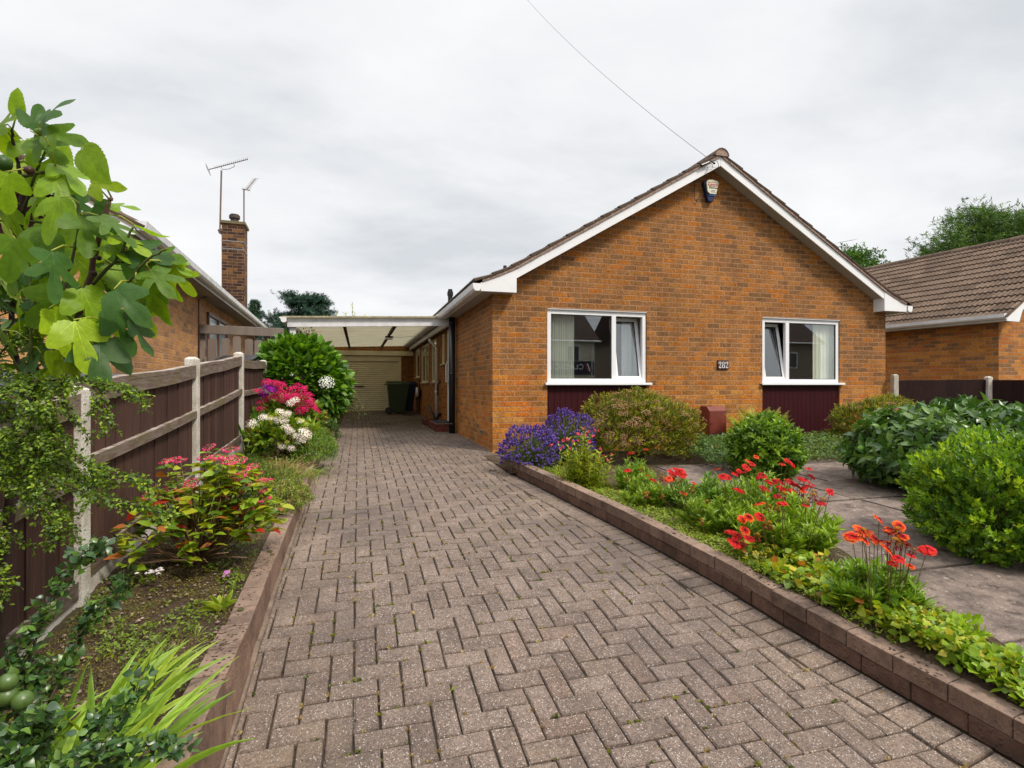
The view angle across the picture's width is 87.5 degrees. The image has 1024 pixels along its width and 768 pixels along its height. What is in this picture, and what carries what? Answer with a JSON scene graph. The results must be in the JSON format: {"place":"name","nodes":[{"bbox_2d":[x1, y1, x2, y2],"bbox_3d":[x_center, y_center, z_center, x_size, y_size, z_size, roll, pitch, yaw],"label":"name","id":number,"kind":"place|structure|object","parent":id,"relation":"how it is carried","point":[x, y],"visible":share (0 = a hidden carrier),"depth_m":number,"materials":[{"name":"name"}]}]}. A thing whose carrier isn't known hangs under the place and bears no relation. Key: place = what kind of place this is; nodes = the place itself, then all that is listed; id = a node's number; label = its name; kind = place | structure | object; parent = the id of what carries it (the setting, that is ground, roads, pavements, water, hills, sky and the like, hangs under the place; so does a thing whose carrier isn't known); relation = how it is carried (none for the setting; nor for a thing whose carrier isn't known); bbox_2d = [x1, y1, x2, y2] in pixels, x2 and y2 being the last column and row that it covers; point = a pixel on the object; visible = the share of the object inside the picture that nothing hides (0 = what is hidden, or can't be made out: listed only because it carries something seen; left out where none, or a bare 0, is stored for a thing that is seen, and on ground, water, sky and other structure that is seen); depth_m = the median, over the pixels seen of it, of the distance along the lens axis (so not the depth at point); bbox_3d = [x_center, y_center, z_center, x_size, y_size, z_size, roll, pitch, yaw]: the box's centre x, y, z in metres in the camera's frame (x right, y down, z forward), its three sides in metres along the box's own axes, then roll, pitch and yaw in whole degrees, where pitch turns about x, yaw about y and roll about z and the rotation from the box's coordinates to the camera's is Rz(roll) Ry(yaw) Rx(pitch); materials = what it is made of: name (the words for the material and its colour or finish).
{"place":"outdoors","nodes":[
{"label":"outdoors","id":0,"kind":"place"},
{"bbox_2d":[3,415,334,761],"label":"flower bed soil","id":1,"kind":"structure","parent":0,"point":[59,629],"depth_m":2.60,"materials":[{"name":"brown soil"}]},
{"bbox_2d":[0,279,65,416],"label":"laurel","id":2,"kind":"object","parent":1,"relation":"on","point":[6,299],"visible":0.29,"depth_m":1.90,"materials":[{"name":"green plant"}]},
{"bbox_2d":[23,658,160,767],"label":"iris","id":3,"kind":"object","parent":1,"relation":"on","point":[59,741],"visible":0.3,"depth_m":1.51,"materials":[{"name":"green plant"}]},
{"bbox_2d":[0,88,198,675],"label":"fig tree","id":4,"kind":"object","parent":1,"relation":"on","point":[85,317],"visible":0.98,"depth_m":1.74,"materials":[{"name":"green plant"}]},
{"bbox_2d":[0,528,202,767],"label":"quince shrub","id":5,"kind":"object","parent":1,"relation":"on","point":[27,732],"visible":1,"depth_m":1.26,"materials":[{"name":"green plant"}]},
{"bbox_2d":[2,558,251,719],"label":"soil pebbles","id":6,"kind":"object","parent":1,"relation":"on","point":[111,626],"visible":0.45,"depth_m":2.51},
{"bbox_2d":[4,515,273,746],"bbox_3d":[-1.710,1.058,2.525,0.717,0.217,3.414,0,0,-16],"label":"bed moss","id":7,"kind":"object","parent":1,"relation":"on","point":[128,618],"visible":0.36,"depth_m":2.58,"materials":[{"name":"green plant"}]},
{"bbox_2d":[19,519,269,703],"bbox_3d":[-1.807,1.054,2.864,0.728,0.225,2.131,0,0,-16],"label":"ground cover","id":8,"kind":"object","parent":1,"relation":"on","point":[116,644],"visible":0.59,"depth_m":2.46,"materials":[{"name":"green plant"}]},
{"bbox_2d":[134,567,163,574],"bbox_3d":[-1.905,0.990,2.812,0.135,0.030,0.075,0,0,-34],"label":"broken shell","id":9,"kind":"object","parent":1,"relation":"on","point":[151,571],"visible":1,"depth_m":2.82},
{"bbox_2d":[126,642,173,663],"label":"weed","id":10,"kind":"object","parent":1,"relation":"on","point":[150,652],"visible":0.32,"depth_m":2.15,"materials":[{"name":"green plant"}]},
{"bbox_2d":[62,641,254,767],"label":"iris","id":11,"kind":"object","parent":1,"relation":"on","point":[148,716],"visible":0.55,"depth_m":1.52,"materials":[{"name":"green plant"}]},
{"bbox_2d":[100,616,231,732],"bbox_3d":[-1.169,0.979,1.781,0.309,0.322,0.474,0,0,22],"label":"iris","id":12,"kind":"object","parent":1,"relation":"on","point":[176,674],"visible":0.39,"depth_m":1.82,"materials":[{"name":"green plant"}]},
{"bbox_2d":[184,622,208,637],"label":"weed","id":13,"kind":"object","parent":1,"relation":"on","point":[198,634],"visible":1,"depth_m":2.33,"materials":[{"name":"green plant"}]},
{"bbox_2d":[103,443,294,570],"bbox_3d":[-1.806,0.708,3.195,0.948,0.726,0.832,0,0,-16],"label":"hydrangea","id":14,"kind":"object","parent":1,"relation":"on","point":[198,549],"visible":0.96,"depth_m":3.06,"materials":[{"name":"green plant"}]},
{"bbox_2d":[192,589,236,613],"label":"weed","id":15,"kind":"object","parent":1,"relation":"on","point":[216,604],"visible":1,"depth_m":2.65,"materials":[{"name":"green plant"}]},
{"bbox_2d":[201,452,272,489],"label":"ground ivy","id":16,"kind":"object","parent":1,"relation":"on","point":[256,458],"visible":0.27,"depth_m":5.16,"materials":[{"name":"green plant"}]},
{"bbox_2d":[172,439,304,523],"bbox_3d":[-2.820,0.850,6.318,0.794,0.315,5.347,0,0,-16],"label":"ground cover","id":17,"kind":"object","parent":1,"relation":"on","point":[271,454],"visible":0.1,"depth_m":6.00,"materials":[{"name":"green plant"}]},
{"bbox_2d":[238,403,277,455],"bbox_3d":[-2.996,0.537,6.399,0.482,0.615,0.474,0,0,29],"label":"gladiolus","id":18,"kind":"object","parent":1,"relation":"on","point":[265,436],"visible":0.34,"depth_m":6.33,"materials":[{"name":"green plant"}]},
{"bbox_2d":[231,461,294,494],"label":"ground ivy","id":19,"kind":"object","parent":1,"relation":"on","point":[270,471],"visible":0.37,"depth_m":4.90,"materials":[{"name":"green plant"}]},
{"bbox_2d":[238,397,321,457],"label":"hydrangea","id":20,"kind":"object","parent":1,"relation":"on","point":[283,421],"visible":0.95,"depth_m":6.05,"materials":[{"name":"white plant"}]},
{"bbox_2d":[246,475,317,514],"bbox_3d":[-1.887,0.880,4.404,0.556,0.228,0.972,0,0,-16],"label":"campanula","id":21,"kind":"object","parent":1,"relation":"on","point":[301,491],"visible":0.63,"depth_m":4.32,"materials":[{"name":"green plant"}]},
{"bbox_2d":[249,378,329,444],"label":"hydrangea","id":22,"kind":"object","parent":1,"relation":"on","point":[305,404],"visible":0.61,"depth_m":6.94,"materials":[{"name":"pink plant"}]},
{"bbox_2d":[261,456,317,475],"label":"ornamental grass","id":23,"kind":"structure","parent":1,"relation":"on","point":[290,464],"depth_m":5.36,"materials":[{"name":"green plant"}]},
{"bbox_2d":[266,459,336,486],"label":"ornamental grass","id":24,"kind":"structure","parent":1,"relation":"on","point":[307,472],"depth_m":5.16,"materials":[{"name":"green plant"}]},
{"bbox_2d":[256,329,357,430],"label":"hydrangea bush","id":25,"kind":"object","parent":1,"relation":"on","point":[319,357],"visible":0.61,"depth_m":8.36,"materials":[{"name":"green plant"}]},
{"bbox_2d":[289,424,339,464],"bbox_3d":[-2.369,0.688,6.353,0.634,0.402,1.191,0,0,-16],"label":"campanula","id":26,"kind":"object","parent":1,"relation":"on","point":[326,451],"visible":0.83,"depth_m":6.13,"materials":[{"name":"green plant"}]},
{"bbox_2d":[321,413,342,441],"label":"geranium","id":27,"kind":"object","parent":1,"relation":"on","point":[330,423],"visible":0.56,"depth_m":7.88,"materials":[{"name":"green plant"}]},
{"bbox_2d":[0,0,1023,325],"label":"sky","id":28,"kind":"structure","parent":0,"point":[402,154],"materials":[{"name":"white"}]},
{"bbox_2d":[224,411,1023,767],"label":"driveway","id":29,"kind":"structure","parent":0,"point":[668,633],"depth_m":2.61,"materials":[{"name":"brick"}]},
{"bbox_2d":[220,417,341,767],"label":"edge mortar strip","id":30,"kind":"object","parent":29,"relation":"on","point":[256,650],"visible":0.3,"depth_m":2.69,"materials":[{"name":"grey concrete"}]},
{"bbox_2d":[344,392,369,420],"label":"climbing plant","id":31,"kind":"object","parent":29,"relation":"on","point":[354,410],"visible":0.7,"depth_m":9.77,"materials":[{"name":"green plant"}]},
{"bbox_2d":[384,381,409,414],"bbox_3d":[-3.719,0.440,17.243,0.800,1.065,0.580,0,0,-16],"label":"wheelie bin","id":32,"kind":"object","parent":29,"relation":"on","point":[397,392],"visible":1,"depth_m":17.01,"materials":[{"name":"green plastic"}]},
{"bbox_2d":[405,381,416,410],"bbox_3d":[-3.624,0.440,17.999,0.800,1.065,0.580,0,0,-16],"label":"wheelie bin","id":33,"kind":"object","parent":29,"relation":"on","point":[410,396],"visible":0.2,"depth_m":17.82,"materials":[{"name":"black plastic"}]},
{"bbox_2d":[429,420,448,431],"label":"step","id":34,"kind":"structure","parent":29,"relation":"on","point":[438,427],"depth_m":10.96,"materials":[{"name":"brick"}]},
{"bbox_2d":[238,412,967,767],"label":"joint moss","id":35,"kind":"object","parent":29,"relation":"on","point":[498,592],"visible":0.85,"depth_m":3.37,"materials":[{"name":"green plant"}]},
{"bbox_2d":[485,445,839,472],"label":"house flower bed soil","id":36,"kind":"structure","parent":0,"point":[656,460],"depth_m":7.40,"materials":[{"name":"brown soil"}]},
{"bbox_2d":[495,424,563,474],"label":"lavender","id":37,"kind":"object","parent":36,"relation":"on","point":[534,453],"visible":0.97,"depth_m":6.28,"materials":[{"name":"purple plant"}]},
{"bbox_2d":[537,407,597,462],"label":"lavender","id":38,"kind":"object","parent":36,"relation":"on","point":[564,432],"visible":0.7,"depth_m":6.73,"materials":[{"name":"purple plant"}]},
{"bbox_2d":[568,385,707,459],"bbox_3d":[1.695,0.538,7.421,1.836,1.054,1.636,0,0,-16],"label":"spirea","id":39,"kind":"object","parent":36,"relation":"on","point":[669,412],"visible":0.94,"depth_m":6.97,"materials":[{"name":"green plant"}]},
{"bbox_2d":[723,407,789,425],"bbox_3d":[3.952,0.711,8.537,1.188,0.736,0.729,0,0,-16],"label":"spirea","id":40,"kind":"object","parent":36,"relation":"on","point":[741,415],"visible":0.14,"depth_m":8.47,"materials":[{"name":"orange plant"}]},
{"bbox_2d":[823,392,917,438],"bbox_3d":[6.041,0.604,8.793,1.779,1.010,1.534,0,0,-16],"label":"spirea","id":41,"kind":"object","parent":36,"relation":"on","point":[845,421],"visible":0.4,"depth_m":8.66,"materials":[{"name":"green plant"}]},
{"bbox_2d":[547,464,1023,708],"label":"flower bed soil","id":42,"kind":"structure","parent":0,"point":[910,645],"depth_m":2.67,"materials":[{"name":"brown soil"}]},
{"bbox_2d":[550,425,614,489],"bbox_3d":[0.703,0.735,5.270,0.610,0.676,0.842,0,0,15],"label":"penstemon","id":43,"kind":"object","parent":42,"relation":"on","point":[582,472],"visible":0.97,"depth_m":5.35,"materials":[{"name":"green plant"}]},
{"bbox_2d":[613,449,663,490],"bbox_3d":[1.215,0.837,5.144,0.460,0.492,0.772,0,0,-4],"label":"gaillardia","id":44,"kind":"object","parent":42,"relation":"on","point":[625,475],"visible":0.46,"depth_m":5.26,"materials":[{"name":"green plant"}]},
{"bbox_2d":[619,471,669,507],"bbox_3d":[1.156,0.940,4.722,0.614,0.316,0.497,0,0,-42],"label":"gaillardia","id":45,"kind":"object","parent":42,"relation":"on","point":[645,491],"visible":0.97,"depth_m":4.66,"materials":[{"name":"green plant"}]},
{"bbox_2d":[648,467,736,519],"bbox_3d":[1.505,0.871,4.329,0.656,0.479,1.148,0,0,21],"label":"gaillardia","id":46,"kind":"object","parent":42,"relation":"on","point":[684,489],"visible":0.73,"depth_m":4.45,"materials":[{"name":"green plant"}]},
{"bbox_2d":[673,494,748,539],"bbox_3d":[1.491,0.971,3.901,0.530,0.307,0.817,0,0,1],"label":"gaillardia","id":47,"kind":"object","parent":42,"relation":"on","point":[706,516],"visible":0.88,"depth_m":3.92,"materials":[{"name":"green plant"}]},
{"bbox_2d":[537,465,967,645],"bbox_3d":[1.191,1.089,4.506,0.575,0.267,4.326,0,0,-24],"label":"creeping ground cover","id":48,"kind":"object","parent":42,"relation":"on","point":[663,508],"visible":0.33,"depth_m":3.79,"materials":[{"name":"green plant"}]},
{"bbox_2d":[593,465,938,616],"bbox_3d":[1.527,1.109,4.605,1.579,0.210,4.224,0,0,-16],"label":"mossy ground cover","id":49,"kind":"object","parent":42,"relation":"on","point":[720,539],"visible":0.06,"depth_m":5.03,"materials":[{"name":"green plant"}]},
{"bbox_2d":[712,455,833,513],"bbox_3d":[1.905,0.828,4.170,0.882,0.597,0.830,0,0,0],"label":"gaillardia","id":50,"kind":"object","parent":42,"relation":"on","point":[752,488],"visible":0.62,"depth_m":4.05,"materials":[{"name":"green plant"}]},
{"bbox_2d":[724,488,845,562],"bbox_3d":[1.752,0.882,3.472,0.747,0.518,1.108,0,0,29],"label":"gaillardia","id":51,"kind":"object","parent":42,"relation":"on","point":[781,524],"visible":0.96,"depth_m":3.42,"materials":[{"name":"green plant"}]},
{"bbox_2d":[725,538,881,623],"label":"strawberry leaves","id":52,"kind":"object","parent":42,"relation":"on","point":[798,557],"visible":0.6,"depth_m":3.11,"materials":[{"name":"green plant"}]},
{"bbox_2d":[825,513,937,622],"bbox_3d":[1.863,0.929,2.789,0.618,0.537,0.530,0,0,-16],"label":"gaillardia","id":53,"kind":"object","parent":42,"relation":"on","point":[873,580],"visible":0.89,"depth_m":2.70,"materials":[{"name":"green plant"}]},
{"bbox_2d":[865,596,1023,706],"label":"ivy ground cover","id":54,"kind":"object","parent":42,"relation":"on","point":[1001,667],"visible":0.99,"depth_m":2.33,"materials":[{"name":"green plant"}]},
{"bbox_2d":[945,607,994,640],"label":"weed","id":55,"kind":"object","parent":42,"relation":"on","point":[961,619],"visible":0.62,"depth_m":2.54,"materials":[{"name":"green plant"}]},
{"bbox_2d":[654,459,1023,656],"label":"patio","id":56,"kind":"structure","parent":0,"point":[992,593],"depth_m":3.59,"materials":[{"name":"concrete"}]},
{"bbox_2d":[662,430,733,468],"bbox_3d":[3.332,0.882,7.656,2.382,0.316,2.217,0,0,-16],"label":"ivy carpet","id":57,"kind":"object","parent":56,"relation":"on","point":[711,441],"visible":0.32,"depth_m":7.17,"materials":[{"name":"green plant"}]},
{"bbox_2d":[722,409,809,480],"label":"round shrub","id":58,"kind":"object","parent":56,"relation":"on","point":[769,441],"visible":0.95,"depth_m":5.94,"materials":[{"name":"green plant"}]},
{"bbox_2d":[790,429,857,461],"bbox_3d":[4.794,0.897,8.261,2.888,0.312,1.852,0,0,-16],"label":"ivy carpet","id":59,"kind":"object","parent":56,"relation":"on","point":[821,440],"visible":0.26,"depth_m":7.95,"materials":[{"name":"green plant"}]},
{"bbox_2d":[833,392,1023,491],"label":"viburnum","id":60,"kind":"object","parent":56,"relation":"on","point":[887,439],"visible":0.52,"depth_m":5.43,"materials":[{"name":"green plant"}]},
{"bbox_2d":[895,423,1023,567],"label":"euonymus","id":61,"kind":"object","parent":56,"relation":"on","point":[969,504],"visible":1,"depth_m":3.53,"materials":[{"name":"green plant"}]},
{"bbox_3d":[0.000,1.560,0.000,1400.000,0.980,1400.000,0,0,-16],"label":"ground","id":62,"kind":"structure","parent":0,"visible":0},
{"bbox_2d":[0,372,119,405],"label":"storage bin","id":63,"kind":"object","parent":62,"relation":"on","point":[82,374],"visible":0.01,"depth_m":3.27,"materials":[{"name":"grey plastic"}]},
{"bbox_2d":[0,151,267,373],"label":"neighbour bungalow","id":64,"kind":"object","parent":62,"relation":"on","point":[177,342],"visible":0.26,"depth_m":9.02,"materials":[{"name":"orange brick"}]},
{"bbox_2d":[207,312,227,356],"bbox_3d":[-6.051,-0.855,11.003,0.055,1.010,1.900,0,0,-19],"label":"window","id":65,"kind":"structure","parent":64,"relation":"in","point":[212,319],"depth_m":10.91,"materials":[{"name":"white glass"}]},
{"bbox_2d":[205,157,247,234],"bbox_3d":[-7.807,-5.155,14.646,1.035,2.238,0.407,0,0,-20],"label":"tv aerial","id":66,"kind":"object","parent":64,"relation":"attached to","point":[219,230],"visible":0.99,"depth_m":14.54,"materials":[{"name":"metal"}]},
{"bbox_2d":[243,178,258,221],"bbox_3d":[-7.362,-4.916,15.007,0.288,1.848,0.422,0,0,9],"label":"tv aerial","id":67,"kind":"object","parent":64,"relation":"attached to","point":[244,197],"visible":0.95,"depth_m":14.90,"materials":[{"name":"metal"}]},
{"bbox_2d":[0,352,306,661],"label":"fence","id":68,"kind":"object","parent":62,"relation":"on","point":[196,407],"visible":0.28,"depth_m":3.28,"materials":[{"name":"wood"}]},
{"bbox_2d":[0,324,183,611],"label":"cotoneaster","id":69,"kind":"object","parent":68,"relation":"attached to","point":[32,461],"visible":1,"depth_m":1.61,"materials":[{"name":"green plant"}]},
{"bbox_2d":[155,623,249,767],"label":"kerb wall","id":70,"kind":"structure","parent":62,"relation":"on","point":[217,732],"depth_m":2.00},
{"bbox_2d":[213,355,258,360],"bbox_3d":[-4.160,0.167,8.093,0.558,1.267,0.825,0,0,-16],"label":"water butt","id":71,"kind":"object","parent":62,"relation":"on","point":[252,357],"visible":0.16,"depth_m":8.13,"materials":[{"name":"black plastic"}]},
{"bbox_2d":[200,324,283,361],"bbox_3d":[-4.967,-0.082,9.782,1.495,1.965,0.215,0,0,-16],"label":"timber screen","id":72,"kind":"object","parent":62,"relation":"on","point":[266,332],"visible":0.36,"depth_m":9.67,"materials":[{"name":"brown wood"}]},
{"bbox_2d":[247,299,266,339],"bbox_3d":[-17.354,-2.367,36.116,3.474,6.734,3.267,0,0,39],"label":"conifer","id":73,"kind":"object","parent":62,"relation":"on","point":[254,305],"visible":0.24,"depth_m":35.78,"materials":[{"name":"green plant"}]},
{"bbox_2d":[252,306,292,365],"bbox_3d":[-6.901,-0.732,16.125,1.803,3.158,3.216,0,0,-7],"label":"hedge tree","id":74,"kind":"object","parent":62,"relation":"on","point":[279,323],"visible":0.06,"depth_m":15.57,"materials":[{"name":"green plant"}]},
{"bbox_2d":[226,411,343,659],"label":"kerb wall","id":75,"kind":"structure","parent":62,"relation":"on","point":[258,590],"depth_m":3.01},
{"bbox_2d":[258,289,338,340],"bbox_3d":[-12.518,-2.321,32.018,5.890,6.641,4.538,0,0,-16],"label":"cedar tree","id":76,"kind":"object","parent":62,"relation":"on","point":[314,305],"visible":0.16,"depth_m":31.46,"materials":[{"name":"green plant"}]},
{"bbox_2d":[313,346,413,411],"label":"garage","id":77,"kind":"structure","parent":62,"relation":"on","point":[373,374],"depth_m":18.83,"materials":[{"name":"brick"}]},
{"bbox_2d":[337,361,398,410],"bbox_3d":[-5.274,0.075,18.695,2.620,1.750,0.040,0,0,-16],"label":"roller door","id":78,"kind":"structure","parent":77,"relation":"in","point":[371,377],"depth_m":18.81,"materials":[{"name":"beige metal"}]},
{"bbox_2d":[404,148,912,452],"bbox_3d":[1.057,-1.244,16.901,8.264,5.188,17.095,0,0,-16],"label":"bungalow","id":79,"kind":"object","parent":62,"relation":"on","point":[751,279],"visible":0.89,"depth_m":8.94,"materials":[{"name":"brick"}]},
{"bbox_2d":[279,316,448,384],"bbox_3d":[-3.971,-0.221,14.628,3.320,2.342,8.568,0,0,-16],"label":"carport","id":80,"kind":"object","parent":79,"relation":"attached to","point":[349,332],"visible":0.78,"depth_m":12.65,"materials":[{"name":"white plastic"}]},
{"bbox_2d":[385,336,426,339],"bbox_3d":[-2.758,-1.208,13.972,1.090,0.116,0.140,0,0,-16],"label":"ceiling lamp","id":81,"kind":"object","parent":80,"relation":"attached to","point":[388,337],"visible":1,"depth_m":13.83,"materials":[{"name":"white plastic"}]},
{"bbox_2d":[405,387,420,415],"bbox_3d":[-3.081,0.536,16.716,0.368,0.872,0.623,0,0,40],"label":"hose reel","id":82,"kind":"object","parent":79,"relation":"attached to","point":[418,392],"visible":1,"depth_m":16.73,"materials":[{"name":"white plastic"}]},
{"bbox_2d":[416,349,419,377],"bbox_3d":[-3.137,-0.675,17.826,0.120,0.966,1.060,0,0,-16],"label":"window","id":83,"kind":"structure","parent":79,"relation":"in","point":[417,351],"depth_m":18.11,"materials":[{"name":"beige glass"}]},
{"bbox_2d":[420,344,428,382],"bbox_3d":[-2.586,-0.590,15.904,0.120,1.136,1.660,0,0,-16],"label":"window","id":84,"kind":"structure","parent":79,"relation":"in","point":[425,348],"depth_m":15.88,"materials":[{"name":"beige glass"}]},
{"bbox_2d":[430,339,435,382],"bbox_3d":[-2.034,-0.590,13.982,0.120,1.136,0.860,0,0,-16],"label":"window","id":85,"kind":"structure","parent":79,"relation":"in","point":[434,341],"depth_m":14.26,"materials":[{"name":"beige glass"}]},
{"bbox_2d":[440,334,444,364],"bbox_3d":[-1.600,-0.800,12.473,0.120,0.716,0.360,0,0,-16],"label":"window","id":86,"kind":"structure","parent":79,"relation":"in","point":[443,334],"depth_m":12.57,"materials":[{"name":"beige glass"}]},
{"bbox_2d":[445,329,448,420],"bbox_3d":[-1.321,-0.169,11.492,0.124,2.058,0.860,0,0,-16],"label":"door","id":87,"kind":"structure","parent":79,"relation":"in","point":[447,363],"depth_m":11.80,"materials":[{"name":"white plastic"}]},
{"bbox_2d":[551,315,573,377],"bbox_3d":[0.750,-0.560,8.331,0.440,1.160,0.056,0,0,-16],"label":"net curtain","id":88,"kind":"object","parent":79,"relation":"hanging from","point":[562,346],"visible":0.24,"depth_m":8.34,"materials":[{"name":"white fabric"}]},
{"bbox_2d":[544,308,651,384],"bbox_3d":[1.334,-0.570,8.471,1.810,1.171,0.323,0,0,-16],"label":"window","id":89,"kind":"structure","parent":79,"relation":"in","point":[614,379],"depth_m":8.46,"materials":[{"name":"white plastic"}]},
{"bbox_2d":[529,2,718,166],"bbox_3d":[1.104,-10.194,14.512,0.365,13.427,12.691,0,0,-20],"label":"telephone line","id":90,"kind":"object","parent":79,"relation":"attached to","point":[706,163],"visible":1,"depth_m":10.07,"materials":[{"name":"black plastic"}]},
{"bbox_2d":[622,317,640,375],"bbox_3d":[1.988,-0.550,8.894,0.370,1.300,0.067,0,0,-16],"label":"net curtain","id":91,"kind":"object","parent":79,"relation":"hanging from","point":[629,365],"visible":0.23,"depth_m":8.88,"materials":[{"name":"white fabric"}]},
{"bbox_2d":[701,180,718,202],"bbox_3d":[3.283,-3.196,8.867,0.271,0.352,0.104,0,0,-16],"label":"alarm box","id":92,"kind":"object","parent":79,"relation":"attached to","point":[709,187],"visible":1,"depth_m":8.83,"materials":[{"name":"white plastic"}]},
{"bbox_2d":[701,406,725,435],"bbox_3d":[3.324,0.604,8.808,0.342,0.477,0.241,0,0,-16],"label":"meter box","id":93,"kind":"object","parent":79,"relation":"attached to","point":[714,417],"visible":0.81,"depth_m":8.70,"materials":[{"name":"paint"}]},
{"bbox_2d":[710,411,725,433],"bbox_3d":[3.350,0.623,8.698,0.306,0.365,0.006,0,0,-16],"label":"door","id":94,"kind":"structure","parent":93,"relation":"in","point":[717,419],"depth_m":8.69,"materials":[{"name":"paint"}]},
{"bbox_2d":[717,360,728,368],"bbox_3d":[3.542,-0.323,8.983,0.217,0.155,0.024,0,0,-16],"label":"house number plate","id":95,"kind":"object","parent":79,"relation":"attached to","point":[722,364],"visible":1,"depth_m":8.97,"materials":[{"name":"black plastic"}]},
{"bbox_2d":[760,317,844,384],"bbox_3d":[5.104,-0.570,9.554,1.795,1.171,0.323,0,0,-16],"label":"window","id":96,"kind":"structure","parent":79,"relation":"in","point":[783,379],"depth_m":9.43,"materials":[{"name":"white plastic"}]},
{"bbox_2d":[813,325,832,378],"bbox_3d":[5.705,-0.560,9.753,0.550,1.160,0.027,0,0,-16],"label":"curtain","id":97,"kind":"object","parent":79,"relation":"attached to","point":[822,351],"visible":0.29,"depth_m":9.74,"materials":[{"name":"beige fabric"}]},
{"bbox_2d":[500,455,1023,766],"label":"kerb wall","id":98,"kind":"structure","parent":62,"relation":"on","point":[988,719],"depth_m":2.71,"materials":[{"name":"concrete block"}]},
{"bbox_2d":[164,461,931,758],"bbox_3d":[-0.442,1.079,5.051,3.122,0.448,8.038,0,0,-16],"label":"kerb moss","id":99,"kind":"object","parent":98,"relation":"on","point":[240,608],"visible":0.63,"depth_m":3.04,"materials":[{"name":"green plant"}]},
{"bbox_2d":[839,242,890,267],"bbox_3d":[18.937,-3.455,30.007,4.306,8.916,4.193,0,0,-16],"label":"round tree","id":100,"kind":"object","parent":62,"relation":"on","point":[860,258],"visible":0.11,"depth_m":29.18,"materials":[{"name":"green plant"}]},
{"bbox_2d":[864,235,1023,404],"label":"neighbour bungalow","id":101,"kind":"object","parent":62,"relation":"on","point":[963,319],"visible":0.23,"depth_m":12.38,"materials":[{"name":"orange brick"}]},
{"bbox_2d":[890,374,1023,407],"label":"fence","id":102,"kind":"object","parent":62,"relation":"on","point":[989,387],"visible":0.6,"depth_m":9.86,"materials":[{"name":"wood"}]},
{"bbox_2d":[903,195,1023,258],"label":"ash tree","id":103,"kind":"object","parent":62,"relation":"on","point":[993,224],"visible":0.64,"depth_m":25.42,"materials":[{"name":"green plant"}]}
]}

